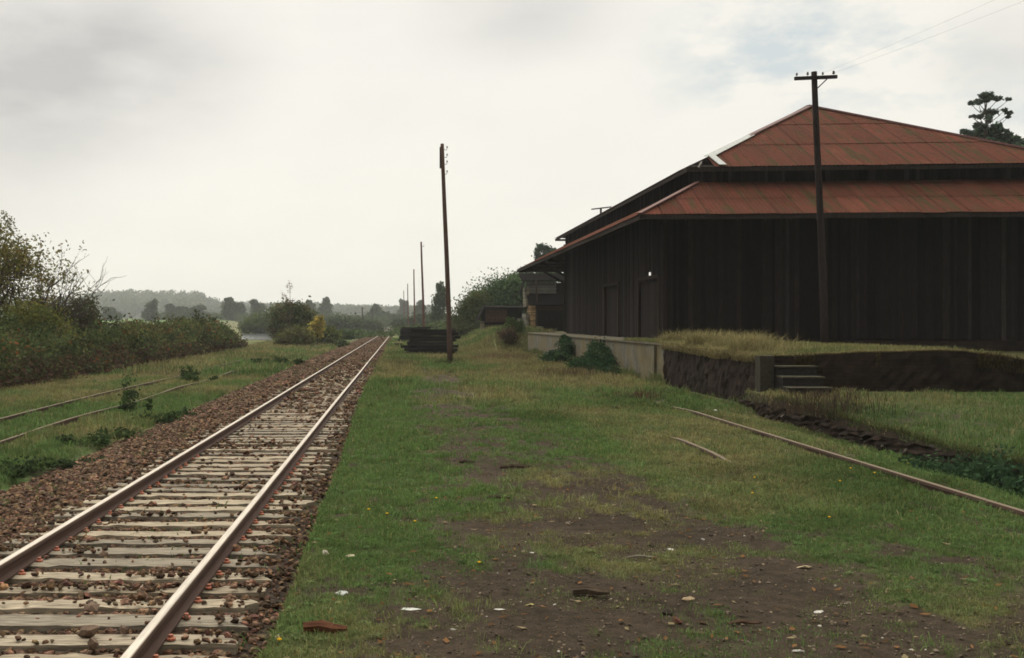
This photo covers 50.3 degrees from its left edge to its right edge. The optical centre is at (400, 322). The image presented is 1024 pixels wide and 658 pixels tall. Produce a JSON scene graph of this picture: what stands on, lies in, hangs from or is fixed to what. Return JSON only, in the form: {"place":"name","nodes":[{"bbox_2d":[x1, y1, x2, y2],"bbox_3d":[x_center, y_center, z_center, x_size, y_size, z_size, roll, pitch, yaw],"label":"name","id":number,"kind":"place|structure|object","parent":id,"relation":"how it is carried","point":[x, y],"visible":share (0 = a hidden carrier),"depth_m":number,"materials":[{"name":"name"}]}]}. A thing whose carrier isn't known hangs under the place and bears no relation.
{"place":"outdoors","nodes":[
{"label":"outdoors","id":0,"kind":"place"},
{"bbox_2d":[242,334,272,339],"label":"pond","id":1,"kind":"structure","parent":0,"point":[258,336],"depth_m":179.46,"materials":[{"name":"grey liquid"}]},
{"bbox_2d":[398,327,430,341],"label":"sleeper stack","id":2,"kind":"object","parent":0,"point":[404,332],"visible":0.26,"depth_m":102.51,"materials":[{"name":"brown wood"}]},
{"bbox_2d":[0,315,1023,657],"bbox_3d":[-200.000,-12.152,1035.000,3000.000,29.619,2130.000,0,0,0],"label":"ground","id":3,"kind":"structure","parent":0,"point":[800,597],"depth_m":8.33,"materials":[{"name":"soil"}]},
{"bbox_2d":[0,292,85,343],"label":"bush","id":4,"kind":"object","parent":3,"relation":"on","point":[36,315],"visible":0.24,"depth_m":52.67,"materials":[{"name":"green plant"}]},
{"bbox_2d":[0,454,108,480],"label":"bush","id":5,"kind":"object","parent":3,"relation":"on","point":[16,471],"visible":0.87,"depth_m":17.75,"materials":[{"name":"green plant"}]},
{"bbox_2d":[10,282,115,331],"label":"bush","id":6,"kind":"object","parent":3,"relation":"on","point":[85,317],"visible":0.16,"depth_m":65.74,"materials":[{"name":"green plant"}]},
{"bbox_2d":[0,210,126,329],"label":"autumn tree","id":7,"kind":"object","parent":3,"relation":"on","point":[15,266],"visible":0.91,"depth_m":57.39,"materials":[{"name":"green plant"}]},
{"bbox_2d":[55,426,142,446],"bbox_3d":[-6.032,2.389,22.042,1.171,0.672,1.873,0,0,18],"label":"bush","id":8,"kind":"object","parent":3,"relation":"on","point":[101,440],"visible":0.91,"depth_m":21.58,"materials":[{"name":"green plant"}]},
{"bbox_2d":[101,306,122,320],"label":"tree","id":9,"kind":"object","parent":3,"relation":"on","point":[112,312],"visible":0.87,"depth_m":493.53,"materials":[{"name":"green plant"}]},
{"bbox_2d":[0,309,248,388],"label":"bramble hedge","id":10,"kind":"object","parent":3,"relation":"on","point":[126,343],"visible":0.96,"depth_m":54.71,"materials":[{"name":"green plant"}]},
{"bbox_2d":[0,356,259,423],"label":"rail","id":11,"kind":"object","parent":3,"relation":"on","point":[10,417],"visible":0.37,"depth_m":32.27,"materials":[{"name":"metal"}]},
{"bbox_2d":[115,372,152,412],"bbox_3d":[-7.388,2.035,29.337,1.061,1.358,1.211,0,0,-44],"label":"bush","id":12,"kind":"object","parent":3,"relation":"on","point":[128,394],"visible":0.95,"depth_m":29.38,"materials":[{"name":"green plant"}]},
{"bbox_2d":[1,360,272,444],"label":"rail","id":13,"kind":"object","parent":3,"relation":"on","point":[67,421],"visible":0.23,"depth_m":26.47,"materials":[{"name":"metal"}]},
{"bbox_2d":[140,298,162,321],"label":"tree","id":14,"kind":"object","parent":3,"relation":"on","point":[150,311],"visible":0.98,"depth_m":448.36,"materials":[{"name":"green plant"}]},
{"bbox_2d":[125,406,197,423],"bbox_3d":[-5.913,2.449,27.256,1.887,0.623,2.753,0,0,0],"label":"bush","id":15,"kind":"object","parent":3,"relation":"on","point":[170,416],"visible":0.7,"depth_m":26.74,"materials":[{"name":"green plant"}]},
{"bbox_2d":[163,303,183,319],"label":"tree","id":16,"kind":"object","parent":3,"relation":"on","point":[171,309],"visible":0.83,"depth_m":493.64,"materials":[{"name":"green plant"}]},
{"bbox_2d":[0,328,391,657],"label":"ballast","id":17,"kind":"structure","parent":3,"relation":"on","point":[123,461],"depth_m":13.81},
{"bbox_2d":[0,653,227,657],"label":"sleeper","id":18,"kind":"object","parent":17,"relation":"on","point":[75,655],"visible":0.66,"depth_m":7.18,"materials":[{"name":"grey wood"}]},
{"bbox_2d":[0,634,237,654],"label":"sleeper","id":19,"kind":"object","parent":17,"relation":"on","point":[77,643],"visible":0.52,"depth_m":7.52,"materials":[{"name":"brown wood"}]},
{"bbox_2d":[77,624,99,637],"bbox_3d":[-2.205,2.193,7.635,0.112,0.118,0.129,0,0,-44],"label":"stone","id":20,"kind":"object","parent":19,"relation":"on","point":[87,631],"visible":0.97,"depth_m":7.61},
{"bbox_2d":[0,613,247,632],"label":"sleeper","id":21,"kind":"object","parent":17,"relation":"on","point":[28,622],"visible":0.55,"depth_m":8.01,"materials":[{"name":"brown wood"}]},
{"bbox_2d":[0,597,258,614],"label":"sleeper","id":22,"kind":"object","parent":17,"relation":"on","point":[72,608],"visible":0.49,"depth_m":8.50,"materials":[{"name":"brown wood"}]},
{"bbox_2d":[0,582,266,598],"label":"sleeper","id":23,"kind":"object","parent":17,"relation":"on","point":[209,590],"visible":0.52,"depth_m":8.98,"materials":[{"name":"grey wood"}]},
{"bbox_2d":[0,557,268,570],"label":"sleeper","id":24,"kind":"object","parent":17,"relation":"on","point":[74,563],"visible":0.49,"depth_m":9.95,"materials":[{"name":"grey wood"}]},
{"bbox_2d":[4,570,271,586],"bbox_3d":[-2.561,2.290,9.565,2.891,0.193,0.298,0,0,1],"label":"sleeper","id":25,"kind":"object","parent":17,"relation":"on","point":[21,576],"visible":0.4,"depth_m":9.46,"materials":[{"name":"grey wood"}]},
{"bbox_2d":[0,546,276,558],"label":"sleeper","id":26,"kind":"object","parent":17,"relation":"on","point":[130,552],"visible":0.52,"depth_m":10.46,"materials":[{"name":"grey wood"}]},
{"bbox_2d":[2,536,279,547],"bbox_3d":[-2.626,2.277,10.997,2.794,0.193,0.222,0,1,-1],"label":"sleeper","id":27,"kind":"object","parent":17,"relation":"on","point":[196,543],"visible":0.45,"depth_m":10.92,"materials":[{"name":"grey wood"}]},
{"bbox_2d":[120,337,388,657],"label":"rail","id":28,"kind":"object","parent":27,"relation":"on","point":[149,640],"visible":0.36,"depth_m":9.68,"materials":[{"name":"metal"}]},
{"bbox_2d":[20,528,291,541],"bbox_3d":[-2.586,2.286,11.466,2.891,0.193,0.298,0,0,0],"label":"sleeper","id":29,"kind":"object","parent":17,"relation":"on","point":[117,535],"visible":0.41,"depth_m":11.38,"materials":[{"name":"grey wood"}]},
{"bbox_2d":[35,519,294,530],"bbox_3d":[-2.601,2.279,11.985,2.891,0.193,0.298,0,-1,0],"label":"sleeper","id":30,"kind":"object","parent":17,"relation":"on","point":[170,526],"visible":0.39,"depth_m":11.87,"materials":[{"name":"grey wood"}]},
{"bbox_2d":[54,511,297,521],"bbox_3d":[-2.574,2.274,12.487,2.808,0.193,0.274,0,0,0],"label":"sleeper","id":31,"kind":"object","parent":17,"relation":"on","point":[180,517],"visible":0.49,"depth_m":12.37,"materials":[{"name":"grey wood"}]},
{"bbox_2d":[62,504,302,513],"bbox_3d":[-2.607,2.281,12.967,2.891,0.193,0.298,0,0,-1],"label":"sleeper","id":32,"kind":"object","parent":17,"relation":"on","point":[235,509],"visible":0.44,"depth_m":12.87,"materials":[{"name":"grey wood"}]},
{"bbox_2d":[0,330,387,581],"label":"rail","id":33,"kind":"object","parent":17,"relation":"on","point":[16,562],"visible":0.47,"depth_m":13.00,"materials":[{"name":"metal"}]},
{"bbox_2d":[83,498,314,506],"bbox_3d":[-2.509,2.284,13.470,2.876,0.193,0.267,0,1,-1],"label":"sleeper","id":34,"kind":"object","parent":17,"relation":"on","point":[244,503],"visible":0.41,"depth_m":13.43,"materials":[{"name":"grey wood"}]},
{"bbox_2d":[89,490,311,499],"bbox_3d":[-2.578,2.273,13.972,2.891,0.193,0.298,0,-1,1],"label":"sleeper","id":35,"kind":"object","parent":17,"relation":"on","point":[240,496],"visible":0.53,"depth_m":13.85,"materials":[{"name":"grey wood"}]},
{"bbox_2d":[102,486,304,492],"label":"sleeper","id":36,"kind":"object","parent":17,"relation":"on","point":[187,490],"visible":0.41,"depth_m":14.37,"materials":[{"name":"grey wood"}]},
{"bbox_2d":[116,482,312,488],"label":"sleeper","id":37,"kind":"object","parent":17,"relation":"on","point":[284,485],"visible":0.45,"depth_m":14.89,"materials":[{"name":"grey wood"}]},
{"bbox_2d":[121,475,317,482],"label":"sleeper","id":38,"kind":"object","parent":17,"relation":"on","point":[256,480],"visible":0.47,"depth_m":15.34,"materials":[{"name":"grey wood"}]},
{"bbox_2d":[130,470,324,477],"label":"sleeper","id":39,"kind":"object","parent":17,"relation":"on","point":[173,474],"visible":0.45,"depth_m":15.86,"materials":[{"name":"grey wood"}]},
{"bbox_2d":[140,466,327,473],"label":"sleeper","id":40,"kind":"object","parent":17,"relation":"on","point":[181,469],"visible":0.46,"depth_m":16.39,"materials":[{"name":"grey wood"}]},
{"bbox_2d":[148,462,329,471],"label":"sleeper","id":41,"kind":"object","parent":17,"relation":"on","point":[324,466],"visible":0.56,"depth_m":16.84,"materials":[{"name":"grey wood"}]},
{"bbox_2d":[151,458,329,464],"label":"sleeper","id":42,"kind":"object","parent":17,"relation":"on","point":[259,461],"visible":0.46,"depth_m":17.35,"materials":[{"name":"grey wood"}]},
{"bbox_2d":[158,455,332,460],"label":"sleeper","id":43,"kind":"object","parent":17,"relation":"on","point":[253,458],"visible":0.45,"depth_m":17.79,"materials":[{"name":"grey wood"}]},
{"bbox_2d":[167,452,331,457],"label":"sleeper","id":44,"kind":"object","parent":17,"relation":"on","point":[268,454],"visible":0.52,"depth_m":18.31,"materials":[{"name":"grey wood"}]},
{"bbox_2d":[171,448,336,452],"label":"sleeper","id":45,"kind":"object","parent":17,"relation":"on","point":[263,450],"visible":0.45,"depth_m":18.74,"materials":[{"name":"grey wood"}]},
{"bbox_2d":[181,442,338,447],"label":"sleeper","id":46,"kind":"object","parent":17,"relation":"on","point":[288,444],"visible":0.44,"depth_m":19.73,"materials":[{"name":"grey wood"}]},
{"bbox_2d":[188,439,337,442],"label":"sleeper","id":47,"kind":"object","parent":17,"relation":"on","point":[328,441],"visible":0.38,"depth_m":20.32,"materials":[{"name":"grey wood"}]},
{"bbox_2d":[196,435,336,437],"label":"sleeper","id":48,"kind":"object","parent":17,"relation":"on","point":[256,436],"visible":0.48,"depth_m":21.19,"materials":[{"name":"grey wood"}]},
{"bbox_2d":[206,429,341,432],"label":"sleeper","id":49,"kind":"object","parent":17,"relation":"on","point":[256,430],"visible":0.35,"depth_m":22.18,"materials":[{"name":"grey wood"}]},
{"bbox_2d":[206,432,344,435],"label":"sleeper","id":50,"kind":"object","parent":17,"relation":"on","point":[291,433],"visible":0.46,"depth_m":21.69,"materials":[{"name":"grey wood"}]},
{"bbox_2d":[216,424,347,427],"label":"sleeper","id":51,"kind":"object","parent":17,"relation":"on","point":[309,426],"visible":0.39,"depth_m":23.23,"materials":[{"name":"grey wood"}]},
{"bbox_2d":[219,423,346,424],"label":"sleeper","id":52,"kind":"object","parent":17,"relation":"on","point":[289,423],"visible":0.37,"depth_m":23.84,"materials":[{"name":"grey wood"}]},
{"bbox_2d":[179,365,217,380],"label":"bush","id":53,"kind":"object","parent":3,"relation":"on","point":[189,374],"visible":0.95,"depth_m":44.64,"materials":[{"name":"green plant"}]},
{"bbox_2d":[188,303,208,319],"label":"tree","id":54,"kind":"object","parent":3,"relation":"on","point":[200,307],"visible":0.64,"depth_m":493.57,"materials":[{"name":"green plant"}]},
{"bbox_2d":[0,289,431,318],"bbox_3d":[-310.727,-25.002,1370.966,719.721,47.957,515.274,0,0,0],"label":"forest","id":55,"kind":"object","parent":3,"relation":"on","point":[132,302],"visible":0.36,"depth_m":1216.83,"materials":[{"name":"green plant"}]},
{"bbox_2d":[219,297,239,320],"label":"tree","id":56,"kind":"object","parent":3,"relation":"on","point":[229,305],"visible":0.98,"depth_m":493.24,"materials":[{"name":"green plant"}]},
{"bbox_2d":[248,299,266,314],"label":"tree","id":57,"kind":"object","parent":3,"relation":"on","point":[256,304],"visible":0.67,"depth_m":493.74,"materials":[{"name":"green plant"}]},
{"bbox_2d":[233,300,282,333],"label":"bush","id":58,"kind":"object","parent":3,"relation":"on","point":[255,324],"visible":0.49,"depth_m":228.88,"materials":[{"name":"green plant"}]},
{"bbox_2d":[81,310,454,338],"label":"hedgerows","id":59,"kind":"object","parent":3,"relation":"on","point":[438,324],"visible":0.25,"depth_m":177.07,"materials":[{"name":"green plant"}]},
{"bbox_2d":[250,355,306,364],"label":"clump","id":60,"kind":"object","parent":3,"relation":"on","point":[297,361],"visible":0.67,"depth_m":61.90,"materials":[{"name":"green plant"}]},
{"bbox_2d":[262,295,320,339],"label":"bush","id":61,"kind":"object","parent":3,"relation":"on","point":[302,313],"visible":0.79,"depth_m":121.15,"materials":[{"name":"green plant"}]},
{"bbox_2d":[267,323,321,345],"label":"bush","id":62,"kind":"object","parent":3,"relation":"on","point":[290,336],"visible":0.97,"depth_m":107.01,"materials":[{"name":"green plant"}]},
{"bbox_2d":[307,315,325,344],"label":"bush","id":63,"kind":"object","parent":3,"relation":"on","point":[318,324],"visible":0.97,"depth_m":109.82,"materials":[{"name":"yellow plant"}]},
{"bbox_2d":[302,320,345,343],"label":"bush","id":64,"kind":"object","parent":3,"relation":"on","point":[331,334],"visible":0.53,"depth_m":115.35,"materials":[{"name":"green plant"}]},
{"bbox_2d":[303,620,346,632],"bbox_3d":[-0.482,1.946,6.908,0.292,0.085,0.104,0,0,9],"label":"stick","id":65,"kind":"object","parent":3,"relation":"on","point":[322,625],"visible":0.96,"depth_m":6.89,"materials":[{"name":"brown wood"}]},
{"bbox_2d":[316,296,333,316],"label":"tree","id":66,"kind":"object","parent":3,"relation":"on","point":[326,306],"visible":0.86,"depth_m":538.42,"materials":[{"name":"green plant"}]},
{"bbox_2d":[323,313,369,329],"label":"thicket","id":67,"kind":"object","parent":3,"relation":"on","point":[336,320],"visible":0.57,"depth_m":282.31,"materials":[{"name":"green plant"}]},
{"bbox_2d":[327,312,387,330],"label":"thicket","id":68,"kind":"object","parent":3,"relation":"on","point":[369,324],"visible":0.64,"depth_m":282.51,"materials":[{"name":"green plant"}]},
{"bbox_2d":[368,357,425,366],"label":"weed clump","id":69,"kind":"object","parent":3,"relation":"on","point":[401,361],"visible":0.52,"depth_m":49.87,"materials":[{"name":"green plant"}]},
{"bbox_2d":[396,298,410,315],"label":"tree","id":70,"kind":"object","parent":3,"relation":"on","point":[403,309],"visible":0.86,"depth_m":628.60,"materials":[{"name":"green plant"}]},
{"bbox_2d":[420,242,424,326],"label":"telegraph pole","id":71,"kind":"object","parent":3,"relation":"on","point":[423,309],"visible":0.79,"depth_m":111.91,"materials":[{"name":"brown wood"}]},
{"bbox_2d":[405,312,445,325],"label":"thicket","id":72,"kind":"object","parent":3,"relation":"on","point":[418,318],"visible":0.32,"depth_m":267.78,"materials":[{"name":"green plant"}]},
{"bbox_2d":[401,329,460,353],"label":"sleeper stack","id":73,"kind":"object","parent":3,"relation":"on","point":[429,340],"visible":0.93,"depth_m":66.00,"materials":[{"name":"brown wood"}]},
{"bbox_2d":[427,281,445,320],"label":"tree","id":74,"kind":"object","parent":3,"relation":"on","point":[437,313],"visible":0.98,"depth_m":199.44,"materials":[{"name":"green plant"}]},
{"bbox_2d":[440,144,452,362],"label":"telegraph pole","id":75,"kind":"object","parent":3,"relation":"on","point":[447,288],"visible":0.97,"depth_m":50.51,"materials":[{"name":"brown wood"}]},
{"bbox_2d":[452,319,481,336],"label":"bush","id":76,"kind":"object","parent":3,"relation":"on","point":[464,328],"visible":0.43,"depth_m":97.51,"materials":[{"name":"green plant"}]},
{"bbox_2d":[441,284,500,329],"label":"tree","id":77,"kind":"object","parent":3,"relation":"on","point":[469,309],"visible":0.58,"depth_m":103.55,"materials":[{"name":"green plant"}]},
{"bbox_2d":[451,267,527,321],"label":"tree","id":78,"kind":"object","parent":3,"relation":"on","point":[505,291],"visible":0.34,"depth_m":106.56,"materials":[{"name":"green plant"}]},
{"bbox_2d":[476,305,526,329],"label":"log shed","id":79,"kind":"structure","parent":3,"relation":"on","point":[494,315],"depth_m":90.00,"materials":[{"name":"brown wood"}]},
{"bbox_2d":[495,325,521,344],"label":"bush","id":80,"kind":"object","parent":3,"relation":"on","point":[508,335],"visible":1,"depth_m":72.94,"materials":[{"name":"brown plant"}]},
{"bbox_2d":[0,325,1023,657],"bbox_3d":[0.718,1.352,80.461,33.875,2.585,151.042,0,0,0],"label":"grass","id":81,"kind":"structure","parent":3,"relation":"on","point":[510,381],"depth_m":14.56,"materials":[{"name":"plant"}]},
{"bbox_2d":[501,316,530,331],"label":"bush","id":82,"kind":"object","parent":3,"relation":"on","point":[511,321],"visible":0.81,"depth_m":75.80,"materials":[{"name":"green plant"}]},
{"bbox_2d":[527,305,535,327],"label":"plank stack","id":83,"kind":"object","parent":3,"relation":"on","point":[531,310],"visible":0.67,"depth_m":85.61,"materials":[{"name":"brown wood"}]},
{"bbox_2d":[518,273,562,330],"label":"drying shed","id":84,"kind":"structure","parent":3,"relation":"on","point":[545,296],"depth_m":87.35,"materials":[{"name":"grey wood"}]},
{"bbox_2d":[531,243,555,259],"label":"tree","id":85,"kind":"object","parent":3,"relation":"on","point":[543,249],"visible":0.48,"depth_m":149.64,"materials":[{"name":"green plant"}]},
{"bbox_2d":[535,334,575,362],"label":"bush","id":86,"kind":"object","parent":3,"relation":"on","point":[565,351],"visible":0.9,"depth_m":52.05,"materials":[{"name":"green plant"}]},
{"bbox_2d":[525,365,617,376],"bbox_3d":[6.282,1.780,39.914,4.097,0.497,3.877,0,0,27],"label":"weed clump","id":87,"kind":"object","parent":3,"relation":"on","point":[574,373],"visible":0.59,"depth_m":39.64,"materials":[{"name":"green plant"}]},
{"bbox_2d":[572,585,609,595],"bbox_3d":[1.371,1.934,7.798,0.271,0.078,0.098,0,0,14],"label":"stick","id":88,"kind":"object","parent":3,"relation":"on","point":[586,589],"visible":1,"depth_m":7.78,"materials":[{"name":"brown wood"}]},
{"bbox_2d":[527,332,663,383],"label":"concrete dock","id":89,"kind":"object","parent":3,"relation":"on","point":[644,358],"visible":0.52,"depth_m":41.12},
{"bbox_2d":[564,336,627,374],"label":"bush","id":90,"kind":"object","parent":3,"relation":"on","point":[599,355],"visible":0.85,"depth_m":42.37,"materials":[{"name":"green plant"}]},
{"bbox_2d":[596,388,675,400],"bbox_3d":[6.396,1.872,28.643,2.555,0.408,2.294,0,0,0],"label":"weed clump","id":91,"kind":"object","parent":3,"relation":"on","point":[636,394],"visible":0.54,"depth_m":28.42,"materials":[{"name":"green plant"}]},
{"bbox_2d":[270,404,1022,654],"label":"ground weeds","id":92,"kind":"object","parent":3,"relation":"on","point":[450,549],"visible":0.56,"depth_m":10.69,"materials":[{"name":"green plant"}]},
{"bbox_2d":[275,421,1023,657],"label":"leaf litter","id":93,"kind":"object","parent":3,"relation":"on","point":[446,640],"visible":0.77,"depth_m":8.32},
{"bbox_2d":[287,406,1023,657],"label":"grit","id":94,"kind":"object","parent":3,"relation":"on","point":[583,653],"visible":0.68,"depth_m":7.97,"materials":[{"name":"gravel"}]},
{"bbox_2d":[671,437,742,467],"bbox_3d":[4.664,2.064,17.250,0.136,0.246,7.500,0,0,0],"label":"rail","id":95,"kind":"object","parent":3,"relation":"on","point":[691,444],"visible":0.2,"depth_m":16.64,"materials":[{"name":"metal"}]},
{"bbox_2d":[517,104,1023,350],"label":"warehouse","id":96,"kind":"structure","parent":3,"relation":"on","point":[924,235],"depth_m":40.67,"materials":[{"name":"dark wood boards"},{"name":"red iron"}]},
{"bbox_2d":[603,282,618,336],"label":"sliding door","id":97,"kind":"structure","parent":96,"relation":"in","point":[612,294],"depth_m":51.04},
{"bbox_2d":[637,274,658,337],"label":"sliding door","id":98,"kind":"structure","parent":96,"relation":"in","point":[649,291],"depth_m":43.62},
{"bbox_2d":[774,365,832,394],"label":"stone steps","id":99,"kind":"structure","parent":3,"relation":"on","point":[800,378],"depth_m":24.49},
{"bbox_2d":[623,326,1023,400],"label":"dock","id":100,"kind":"object","parent":3,"relation":"on","point":[728,365],"visible":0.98,"depth_m":25.33,"materials":[{"name":"soil"}]},
{"bbox_2d":[794,70,837,344],"bbox_3d":[12.627,-3.315,32.970,1.301,8.676,0.290,0,0,0],"label":"telegraph pole","id":101,"kind":"object","parent":100,"relation":"on","point":[813,77],"visible":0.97,"depth_m":32.92,"materials":[{"name":"brown wood"}]},
{"bbox_2d":[769,384,886,402],"bbox_3d":[9.092,1.460,22.834,2.666,0.396,2.396,0,0,0],"label":"weed clump","id":102,"kind":"object","parent":3,"relation":"on","point":[838,393],"visible":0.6,"depth_m":22.59,"materials":[{"name":"green plant"}]},
{"bbox_2d":[755,390,921,418],"bbox_3d":[7.959,1.475,20.409,3.076,0.500,2.831,0,0,7],"label":"weed clump","id":103,"kind":"object","parent":3,"relation":"on","point":[826,404],"visible":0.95,"depth_m":20.40,"materials":[{"name":"green plant"}]},
{"bbox_2d":[673,406,1023,516],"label":"rail","id":104,"kind":"object","parent":3,"relation":"on","point":[931,486],"visible":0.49,"depth_m":14.24,"materials":[{"name":"metal"}]},
{"bbox_2d":[738,394,1023,480],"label":"stone kerb","id":105,"kind":"structure","parent":3,"relation":"on","point":[832,429],"depth_m":18.48,"materials":[{"name":"stone"}]},
{"bbox_2d":[897,442,1023,497],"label":"ivy patch","id":106,"kind":"object","parent":3,"relation":"on","point":[1001,474],"visible":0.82,"depth_m":14.30,"materials":[{"name":"green plant"}]},
{"bbox_2d":[959,91,1023,146],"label":"tall tree","id":107,"kind":"object","parent":3,"relation":"on","point":[997,131],"visible":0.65,"depth_m":77.53,"materials":[{"name":"green plant"}]},
{"bbox_2d":[0,0,1023,314],"label":"sky","id":108,"kind":"structure","parent":0,"point":[240,150],"materials":[{"name":"white"}]},
{"bbox_2d":[522,346,665,385],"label":"grass tufts","id":109,"kind":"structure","parent":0,"point":[656,378],"depth_m":38.13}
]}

